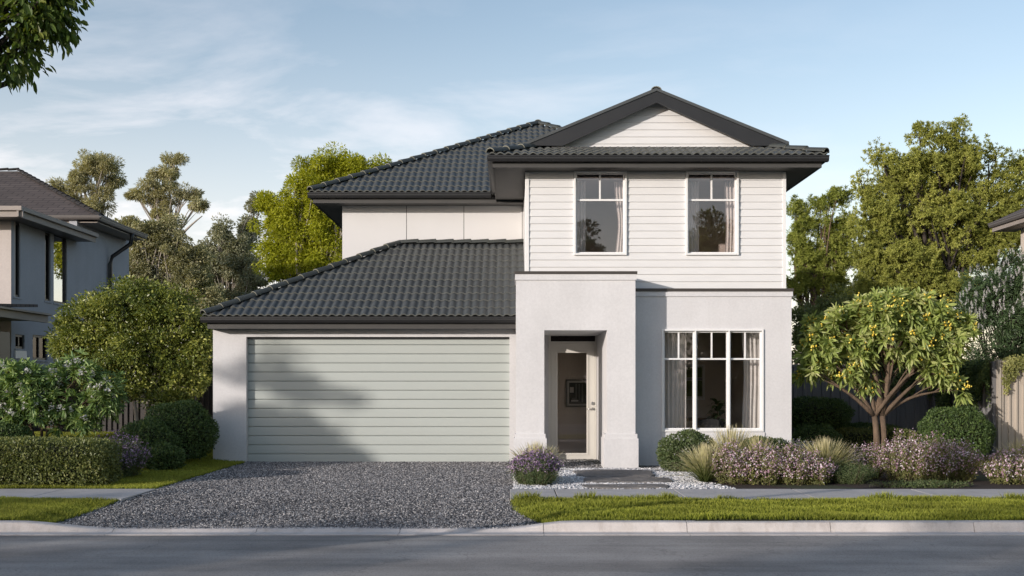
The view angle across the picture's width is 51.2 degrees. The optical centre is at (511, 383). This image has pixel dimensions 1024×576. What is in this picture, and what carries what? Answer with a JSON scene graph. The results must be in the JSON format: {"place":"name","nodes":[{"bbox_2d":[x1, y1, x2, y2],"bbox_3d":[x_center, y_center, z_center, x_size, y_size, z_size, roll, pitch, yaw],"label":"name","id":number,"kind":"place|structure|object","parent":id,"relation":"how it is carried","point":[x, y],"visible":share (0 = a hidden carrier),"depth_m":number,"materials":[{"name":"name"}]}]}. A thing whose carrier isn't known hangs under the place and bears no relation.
{"place":"outdoors","nodes":[
{"label":"outdoors","id":0,"kind":"place"},
{"bbox_2d":[0,0,93,94],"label":"street tree","id":1,"kind":"object","parent":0,"point":[38,23],"visible":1,"depth_m":5.97,"materials":[{"name":"green plant"}]},
{"bbox_2d":[0,431,244,519],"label":"lawn terrain","id":2,"kind":"structure","parent":0,"point":[98,431],"depth_m":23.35,"materials":[{"name":"green plant"}]},
{"bbox_2d":[0,421,33,436],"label":"clipped shrub","id":3,"kind":"object","parent":2,"relation":"on","point":[10,430],"visible":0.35,"depth_m":18.86,"materials":[{"name":"green plant"}]},
{"bbox_2d":[0,495,119,522],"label":"verge grass","id":4,"kind":"structure","parent":2,"relation":"on","point":[54,509],"depth_m":12.20,"materials":[{"name":"green plant"}]},
{"bbox_2d":[0,435,123,486],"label":"hedge","id":5,"kind":"object","parent":2,"relation":"on","point":[45,460],"visible":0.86,"depth_m":14.67,"materials":[{"name":"green plant"}]},
{"bbox_2d":[0,347,128,439],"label":"oleander","id":6,"kind":"object","parent":2,"relation":"on","point":[52,392],"visible":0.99,"depth_m":19.39,"materials":[{"name":"green plant"}]},
{"bbox_2d":[0,168,147,423],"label":"neighbour house","id":7,"kind":"structure","parent":2,"relation":"on","point":[57,247],"depth_m":25.39,"materials":[{"name":"grey paint"}]},
{"bbox_2d":[13,222,21,298],"bbox_3d":[-10.985,-2.720,23.520,0.210,1.686,0.364,0,0,0],"label":"window","id":8,"kind":"structure","parent":7,"relation":"in","point":[16,296],"depth_m":23.63,"materials":[{"name":"black glass"}]},
{"bbox_2d":[14,334,25,350],"bbox_3d":[-10.985,-0.918,23.656,0.210,0.352,0.515,0,0,0],"label":"window","id":9,"kind":"structure","parent":7,"relation":"in","point":[18,338],"depth_m":23.66,"materials":[{"name":"black glass"}]},
{"bbox_2d":[33,335,48,361],"bbox_3d":[-10.985,-0.820,24.680,0.210,0.608,0.837,0,0,0],"label":"window","id":10,"kind":"structure","parent":7,"relation":"in","point":[39,351],"depth_m":24.73,"materials":[{"name":"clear glass"}]},
{"bbox_2d":[44,233,51,302],"bbox_3d":[-10.985,-2.728,25.084,0.210,1.639,0.364,0,0,0],"label":"window","id":11,"kind":"structure","parent":7,"relation":"in","point":[46,234],"depth_m":25.15,"materials":[{"name":"black glass"}]},
{"bbox_2d":[53,235,65,305],"bbox_3d":[-10.985,-2.743,25.785,0.210,1.684,0.820,0,0,0],"label":"window","id":12,"kind":"structure","parent":7,"relation":"in","point":[59,242],"depth_m":25.87,"materials":[{"name":"glass"}]},
{"bbox_2d":[45,148,128,216],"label":"eucalypt tree","id":13,"kind":"object","parent":2,"relation":"on","point":[97,167],"visible":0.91,"depth_m":49.79,"materials":[{"name":"green plant"}]},
{"bbox_2d":[20,384,212,430],"bbox_3d":[-10.750,0.614,23.590,10.560,1.232,0.080,0,0,0],"label":"paling fence","id":14,"kind":"object","parent":2,"relation":"on","point":[127,415],"visible":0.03,"depth_m":23.60,"materials":[{"name":"brown wood"}]},
{"bbox_2d":[97,429,151,477],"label":"perennial","id":15,"kind":"object","parent":2,"relation":"on","point":[130,458],"visible":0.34,"depth_m":16.21,"materials":[{"name":"purple plant"}]},
{"bbox_2d":[42,274,212,423],"bbox_3d":[-7.780,-0.576,21.822,3.656,3.364,1.848,0,0,0],"label":"camellia tree","id":16,"kind":"object","parent":2,"relation":"on","point":[160,322],"visible":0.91,"depth_m":21.49,"materials":[{"name":"green plant"}]},
{"bbox_2d":[115,416,182,459],"bbox_3d":[-6.139,0.983,17.911,1.098,0.913,1.086,0,0,-41],"label":"clipped shrub","id":17,"kind":"object","parent":2,"relation":"on","point":[152,432],"visible":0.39,"depth_m":17.68,"materials":[{"name":"green plant"}]},
{"bbox_2d":[139,441,186,470],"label":"clipped shrub","id":18,"kind":"object","parent":2,"relation":"on","point":[166,455],"visible":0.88,"depth_m":17.31,"materials":[{"name":"green plant"}]},
{"bbox_2d":[123,151,210,284],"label":"eucalypt tree","id":19,"kind":"object","parent":2,"relation":"on","point":[157,200],"visible":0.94,"depth_m":49.83,"materials":[{"name":"green plant"}]},
{"bbox_2d":[113,212,227,352],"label":"broadleaf tree","id":20,"kind":"object","parent":2,"relation":"on","point":[169,253],"visible":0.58,"depth_m":41.61,"materials":[{"name":"green plant"}]},
{"bbox_2d":[145,398,219,459],"bbox_3d":[-5.777,0.797,18.719,1.370,1.119,1.412,0,0,0],"label":"clipped shrub","id":21,"kind":"object","parent":2,"relation":"on","point":[195,428],"visible":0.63,"depth_m":18.41,"materials":[{"name":"green plant"}]},
{"bbox_2d":[189,305,212,383],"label":"broadleaf shrub","id":22,"kind":"object","parent":2,"relation":"on","point":[210,367],"visible":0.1,"depth_m":24.77,"materials":[{"name":"green plant"}]},
{"bbox_2d":[196,190,270,303],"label":"broadleaf tree","id":23,"kind":"object","parent":2,"relation":"on","point":[233,259],"visible":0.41,"depth_m":45.70,"materials":[{"name":"green plant"}]},
{"bbox_2d":[246,141,392,283],"bbox_3d":[-6.834,-3.550,37.965,5.363,10.129,2.334,0,0,0],"label":"wattle tree","id":24,"kind":"object","parent":2,"relation":"on","point":[299,244],"visible":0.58,"depth_m":37.57,"materials":[{"name":"green plant"}]},
{"bbox_2d":[56,461,539,528],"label":"driveway","id":25,"kind":"structure","parent":0,"point":[326,502],"depth_m":13.08,"materials":[{"name":"grey gravel"}]},
{"bbox_2d":[0,535,1023,575],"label":"road","id":26,"kind":"structure","parent":0,"point":[511,555],"depth_m":9.53,"materials":[{"name":"grey asphalt"}]},
{"bbox_2d":[0,520,1023,534],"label":"kerb","id":27,"kind":"structure","parent":26,"relation":"on","point":[816,527],"depth_m":11.03,"materials":[{"name":"concrete"}]},
{"bbox_2d":[0,489,1023,500],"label":"footpath","id":28,"kind":"structure","parent":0,"point":[124,494],"depth_m":13.93,"materials":[{"name":"concrete"}]},
{"bbox_2d":[0,0,1023,371],"label":"sky","id":29,"kind":"structure","parent":0,"point":[240,88],"materials":[{"name":"blue"}]},
{"bbox_2d":[504,442,569,479],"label":"tuft grass","id":30,"kind":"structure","parent":0,"point":[539,446],"depth_m":15.68,"materials":[{"name":"plant"}]},
{"bbox_2d":[686,418,709,420],"bbox_3d":[3.554,1.035,21.000,0.800,0.730,0.400,0,0,0],"label":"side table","id":31,"kind":"object","parent":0,"point":[690,419],"visible":0.02,"depth_m":20.80,"materials":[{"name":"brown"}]},
{"bbox_2d":[697,419,731,427],"bbox_3d":[3.590,1.016,19.200,0.720,0.772,0.520,0,0,0],"label":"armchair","id":32,"kind":"object","parent":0,"point":[709,423],"visible":0.11,"depth_m":19.32,"materials":[{"name":"black fabric"}]},
{"bbox_2d":[536,459,1022,520],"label":"garden terrain","id":33,"kind":"structure","parent":0,"point":[826,486],"depth_m":14.83,"materials":[{"name":"soil"}]},
{"bbox_2d":[200,86,829,467],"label":"house","id":34,"kind":"structure","parent":33,"relation":"on","point":[461,301],"depth_m":19.52,"materials":[{"name":"white paint"}]},
{"bbox_2d":[248,339,508,461],"bbox_3d":[-2.449,0.280,19.644,4.905,2.340,0.052,0,0,0],"label":"garage door","id":35,"kind":"structure","parent":34,"relation":"in","point":[325,400],"depth_m":19.62,"materials":[{"name":"green paint"}]},
{"bbox_2d":[551,343,594,458],"bbox_3d":[1.154,0.350,20.215,0.835,2.241,0.125,0,0,0],"label":"front door","id":36,"kind":"structure","parent":34,"relation":"in","point":[588,348],"depth_m":20.23,"materials":[{"name":"paint"}]},
{"bbox_2d":[566,379,585,406],"bbox_3d":[1.323,0.185,21.464,0.484,0.556,0.028,0,0,0],"label":"framed picture","id":37,"kind":"object","parent":34,"relation":"attached to","point":[575,392],"visible":0.79,"depth_m":21.46},
{"bbox_2d":[577,181,585,251],"bbox_3d":[1.235,-2.645,19.360,0.194,2.050,0.052,0,0,0],"label":"curtain","id":38,"kind":"object","parent":34,"relation":"hanging from","point":[581,219],"visible":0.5,"depth_m":19.36,"materials":[{"name":"white fabric"}]},
{"bbox_2d":[574,171,626,254],"bbox_3d":[1.573,-3.052,19.113,0.942,1.508,0.195,0,0,0],"label":"window","id":39,"kind":"structure","parent":34,"relation":"in","point":[624,173],"depth_m":19.05,"materials":[{"name":"white glass"}]},
{"bbox_2d":[614,181,622,251],"bbox_3d":[1.964,-2.645,19.360,0.236,2.050,0.050,0,0,0],"label":"curtain","id":40,"kind":"object","parent":34,"relation":"hanging from","point":[618,189],"visible":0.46,"depth_m":19.36,"materials":[{"name":"white fabric"}]},
{"bbox_2d":[665,333,685,427],"bbox_3d":[2.874,0.150,19.020,0.464,2.440,0.077,0,0,0],"label":"curtain","id":41,"kind":"object","parent":34,"relation":"hanging from","point":[675,393],"visible":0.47,"depth_m":19.02,"materials":[{"name":"white fabric"}]},
{"bbox_2d":[689,181,698,251],"bbox_3d":[3.271,-2.645,19.360,0.231,2.050,0.051,0,0,0],"label":"curtain","id":42,"kind":"object","parent":34,"relation":"hanging from","point":[694,219],"visible":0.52,"depth_m":19.36,"materials":[{"name":"white fabric"}]},
{"bbox_2d":[686,365,704,399],"bbox_3d":[3.794,-0.038,22.564,0.552,0.747,0.028,0,0,0],"label":"framed picture","id":43,"kind":"object","parent":34,"relation":"attached to","point":[700,382],"visible":0.61,"depth_m":22.56},
{"bbox_2d":[686,171,738,254],"bbox_3d":[3.568,-3.052,19.113,0.942,1.508,0.195,0,0,0],"label":"window","id":44,"kind":"structure","parent":34,"relation":"in","point":[736,173],"depth_m":19.05,"materials":[{"name":"white glass"}]},
{"bbox_2d":[662,329,763,431],"bbox_3d":[3.502,-0.063,18.713,1.775,1.788,0.194,0,0,0],"label":"window","id":45,"kind":"structure","parent":34,"relation":"in","point":[694,332],"depth_m":18.68,"materials":[{"name":"white glass"}]},
{"bbox_2d":[706,398,732,426],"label":"indoor plant","id":46,"kind":"object","parent":34,"relation":"on","point":[718,405],"visible":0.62,"depth_m":19.72,"materials":[{"name":"green plant"}]},
{"bbox_2d":[724,181,733,251],"bbox_3d":[3.975,-2.645,19.360,0.248,2.050,0.056,0,0,0],"label":"curtain","id":47,"kind":"object","parent":34,"relation":"hanging from","point":[729,208],"visible":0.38,"depth_m":19.36,"materials":[{"name":"white fabric"}]},
{"bbox_2d":[742,333,758,427],"bbox_3d":[4.300,0.150,19.020,0.417,2.440,0.076,0,0,0],"label":"curtain","id":48,"kind":"object","parent":34,"relation":"hanging from","point":[750,415],"visible":0.53,"depth_m":19.02,"materials":[{"name":"white fabric"}]},
{"bbox_2d":[561,460,602,467],"bbox_3d":[2.410,1.458,19.128,4.920,0.060,2.345,0,0,0],"label":"gravel strip","id":49,"kind":"object","parent":33,"relation":"on","point":[578,465],"depth_m":18.71,"materials":[{"name":"grey gravel"}]},
{"bbox_2d":[509,459,661,468],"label":"entry gravel","id":50,"kind":"structure","parent":49,"relation":"on","point":[572,462],"depth_m":19.01,"materials":[{"name":"grey gravel"}]},
{"bbox_2d":[512,467,735,489],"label":"white pebbles","id":51,"kind":"object","parent":33,"relation":"on","point":[577,481],"visible":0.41,"depth_m":15.24,"materials":[{"name":"white gravel"}]},
{"bbox_2d":[506,446,563,482],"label":"perennial","id":52,"kind":"object","parent":51,"relation":"on","point":[540,462],"visible":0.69,"depth_m":15.11,"materials":[{"name":"purple plant"}]},
{"bbox_2d":[509,467,561,485],"bbox_3d":[0.330,1.308,15.047,0.751,0.325,0.603,0,0,0],"label":"rosemary","id":53,"kind":"object","parent":51,"relation":"on","point":[544,479],"visible":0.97,"depth_m":14.93,"materials":[{"name":"green plant"}]},
{"bbox_2d":[573,469,655,476],"bbox_3d":[1.603,1.423,16.754,1.294,0.086,1.254,0,0,0],"label":"stepping stone","id":54,"kind":"object","parent":51,"relation":"on","point":[607,473],"visible":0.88,"depth_m":16.60,"materials":[{"name":"stone"}]},
{"bbox_2d":[582,484,669,488],"bbox_3d":[1.569,1.427,14.722,1.235,0.076,0.547,0,0,0],"label":"stepping stone","id":55,"kind":"object","parent":51,"relation":"on","point":[616,486],"visible":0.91,"depth_m":14.56,"materials":[{"name":"stone"}]},
{"bbox_2d":[583,476,672,483],"bbox_3d":[1.688,1.424,15.675,1.318,0.083,0.841,0,0,0],"label":"stepping stone","id":56,"kind":"object","parent":51,"relation":"on","point":[638,479],"visible":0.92,"depth_m":15.55,"materials":[{"name":"stone"}]},
{"bbox_2d":[655,428,718,471],"bbox_3d":[2.870,1.100,17.447,1.057,0.789,1.032,0,0,-27],"label":"clipped shrub","id":57,"kind":"object","parent":51,"relation":"on","point":[666,452],"visible":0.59,"depth_m":17.21,"materials":[{"name":"green plant"}]},
{"bbox_2d":[658,442,758,483],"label":"tuft grass","id":58,"kind":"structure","parent":51,"relation":"on","point":[702,470],"depth_m":15.28,"materials":[{"name":"green plant"}]},
{"bbox_2d":[704,424,763,458],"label":"tuft grass","id":59,"kind":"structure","parent":33,"relation":"on","point":[731,435],"depth_m":16.22,"materials":[{"name":"beige plant"}]},
{"bbox_2d":[740,433,783,471],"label":"tuft grass","id":60,"kind":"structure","parent":33,"relation":"on","point":[751,445],"depth_m":16.14,"materials":[{"name":"beige plant"}]},
{"bbox_2d":[510,489,1023,522],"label":"verge grass","id":61,"kind":"structure","parent":33,"relation":"on","point":[671,506],"depth_m":12.04,"materials":[{"name":"green plant"}]},
{"bbox_2d":[786,184,859,331],"bbox_3d":[11.083,-2.817,38.051,3.453,8.609,2.094,0,0,0],"label":"broadleaf tree","id":62,"kind":"object","parent":33,"relation":"on","point":[815,274],"visible":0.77,"depth_m":37.76,"materials":[{"name":"green plant"}]},
{"bbox_2d":[792,395,855,428],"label":"clipped shrub","id":63,"kind":"object","parent":33,"relation":"on","point":[817,410],"visible":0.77,"depth_m":21.30,"materials":[{"name":"green plant"}]},
{"bbox_2d":[792,282,883,363],"bbox_3d":[9.467,-0.651,29.023,4.155,4.270,1.730,0,0,0],"label":"broadleaf shrub","id":64,"kind":"object","parent":33,"relation":"on","point":[798,312],"visible":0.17,"depth_m":28.78,"materials":[{"name":"green plant"}]},
{"bbox_2d":[792,364,928,436],"bbox_3d":[6.955,0.554,22.840,4.070,1.952,0.080,0,0,0],"label":"steel fence","id":65,"kind":"object","parent":33,"relation":"on","point":[909,414],"visible":0.1,"depth_m":22.85,"materials":[{"name":"grey metal"}]},
{"bbox_2d":[874,361,917,399],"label":"ivy","id":66,"kind":"object","parent":65,"relation":"attached to","point":[910,381],"visible":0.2,"depth_m":22.73,"materials":[{"name":"green plant"}]},
{"bbox_2d":[711,468,1023,488],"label":"mulch bed","id":67,"kind":"object","parent":33,"relation":"on","point":[980,484],"visible":0.03,"depth_m":15.01,"materials":[{"name":"brown soil"}]},
{"bbox_2d":[709,438,754,484],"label":"perennial","id":68,"kind":"object","parent":67,"relation":"on","point":[735,474],"visible":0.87,"depth_m":15.14,"materials":[{"name":"pink plant"}]},
{"bbox_2d":[737,440,789,484],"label":"perennial","id":69,"kind":"object","parent":67,"relation":"on","point":[765,470],"visible":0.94,"depth_m":15.03,"materials":[{"name":"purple plant"}]},
{"bbox_2d":[742,435,795,456],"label":"flowering bush","id":70,"kind":"object","parent":67,"relation":"on","point":[780,441],"visible":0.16,"depth_m":17.08,"materials":[{"name":"green plant"}]},
{"bbox_2d":[769,441,818,484],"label":"perennial","id":71,"kind":"object","parent":67,"relation":"on","point":[791,474],"visible":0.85,"depth_m":15.03,"materials":[{"name":"pink plant"}]},
{"bbox_2d":[791,436,815,452],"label":"perennial","id":72,"kind":"object","parent":67,"relation":"on","point":[799,442],"visible":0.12,"depth_m":18.14,"materials":[{"name":"green plant"}]},
{"bbox_2d":[795,449,837,484],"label":"perennial","id":73,"kind":"object","parent":67,"relation":"on","point":[821,473],"visible":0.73,"depth_m":15.04,"materials":[{"name":"pink plant"}]},
{"bbox_2d":[792,422,843,451],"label":"clipped shrub","id":74,"kind":"object","parent":67,"relation":"on","point":[815,431],"visible":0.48,"depth_m":20.34,"materials":[{"name":"green plant"}]},
{"bbox_2d":[828,456,881,483],"bbox_3d":[4.839,1.254,15.402,0.958,0.433,0.866,0,0,0],"label":"rosemary","id":75,"kind":"object","parent":67,"relation":"on","point":[857,474],"visible":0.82,"depth_m":15.22,"materials":[{"name":"green plant"}]},
{"bbox_2d":[841,441,888,478],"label":"perennial","id":76,"kind":"object","parent":67,"relation":"on","point":[868,457],"visible":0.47,"depth_m":16.04,"materials":[{"name":"pink plant"}]},
{"bbox_2d":[792,283,982,451],"bbox_3d":[6.702,-0.167,19.220,3.517,3.341,1.701,0,0,0],"label":"loquat tree","id":77,"kind":"object","parent":67,"relation":"on","point":[925,334],"visible":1,"depth_m":18.98,"materials":[{"name":"green plant"}]},
{"bbox_2d":[875,427,932,481],"bbox_3d":[5.822,1.045,15.801,0.856,0.807,0.885,0,0,0],"label":"perennial","id":78,"kind":"object","parent":67,"relation":"on","point":[898,466],"visible":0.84,"depth_m":15.64,"materials":[{"name":"purple plant"}]},
{"bbox_2d":[869,478,973,487],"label":"ground cover","id":79,"kind":"object","parent":67,"relation":"on","point":[935,483],"visible":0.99,"depth_m":14.70,"materials":[{"name":"green plant"}]},
{"bbox_2d":[902,430,964,481],"bbox_3d":[6.138,1.065,15.571,0.896,0.801,0.831,0,0,0],"label":"perennial","id":80,"kind":"object","parent":67,"relation":"on","point":[938,463],"visible":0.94,"depth_m":15.41,"materials":[{"name":"purple plant"}]},
{"bbox_2d":[942,439,983,481],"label":"perennial","id":81,"kind":"object","parent":67,"relation":"on","point":[968,467],"visible":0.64,"depth_m":15.49,"materials":[{"name":"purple plant"}]},
{"bbox_2d":[980,447,1023,484],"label":"perennial","id":82,"kind":"object","parent":67,"relation":"on","point":[1003,469],"visible":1,"depth_m":15.18,"materials":[{"name":"pink plant"}]},
{"bbox_2d":[1009,444,1023,473],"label":"perennial","id":83,"kind":"object","parent":67,"relation":"on","point":[1022,449],"visible":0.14,"depth_m":15.40,"materials":[{"name":"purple plant"}]},
{"bbox_2d":[835,421,901,435],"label":"box hedge","id":84,"kind":"object","parent":33,"relation":"on","point":[860,424],"visible":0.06,"depth_m":22.06,"materials":[{"name":"green plant"}]},
{"bbox_2d":[834,425,920,456],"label":"box hedge","id":85,"kind":"object","parent":33,"relation":"on","point":[860,436],"visible":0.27,"depth_m":21.13,"materials":[{"name":"green plant"}]},
{"bbox_2d":[839,113,1023,312],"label":"broadleaf tree","id":86,"kind":"object","parent":33,"relation":"on","point":[926,228],"visible":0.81,"depth_m":35.69,"materials":[{"name":"green plant"}]},
{"bbox_2d":[916,405,996,457],"bbox_3d":[8.073,0.893,19.348,1.409,1.075,1.447,0,0,0],"label":"clipped shrub","id":87,"kind":"object","parent":33,"relation":"on","point":[958,423],"visible":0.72,"depth_m":18.97,"materials":[{"name":"green plant"}]},
{"bbox_2d":[929,361,995,458],"bbox_3d":[8.970,0.554,21.340,0.080,1.952,3.020,0,0,0],"label":"fence","id":88,"kind":"object","parent":33,"relation":"on","point":[989,413],"visible":0.09,"depth_m":20.08,"materials":[{"name":"brown wood"}]},
{"bbox_2d":[926,356,994,417],"bbox_3d":[8.937,0.173,21.333,0.296,1.448,2.929,0,0,0],"label":"ivy","id":89,"kind":"object","parent":88,"relation":"attached to","point":[979,378],"visible":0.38,"depth_m":20.50,"materials":[{"name":"green plant"}]},
{"bbox_2d":[948,245,1023,360],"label":"flowering shrub","id":90,"kind":"object","parent":33,"relation":"on","point":[1005,284],"visible":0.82,"depth_m":22.98,"materials":[{"name":"green plant"}]},
{"bbox_2d":[988,208,1023,344],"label":"neighbour house","id":91,"kind":"structure","parent":33,"relation":"on","point":[1013,222],"depth_m":25.10,"materials":[{"name":"white paint"}]},
{"bbox_2d":[996,360,1023,458],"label":"steel fence","id":92,"kind":"object","parent":33,"relation":"on","point":[1009,416],"visible":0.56,"depth_m":19.78,"materials":[{"name":"beige metal"}]},
{"bbox_2d":[999,354,1023,394],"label":"ivy","id":93,"kind":"object","parent":92,"relation":"attached to","point":[1017,366],"visible":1,"depth_m":19.69,"materials":[{"name":"green plant"}]},
{"bbox_2d":[792,437,871,480],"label":"tuft grass","id":94,"kind":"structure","parent":0,"point":[827,451],"depth_m":15.66,"materials":[{"name":"plant"}]},
{"bbox_2d":[991,438,1023,457],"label":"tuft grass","id":95,"kind":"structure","parent":0,"point":[1014,446],"depth_m":16.44,"materials":[{"name":"green plant"}]}
]}

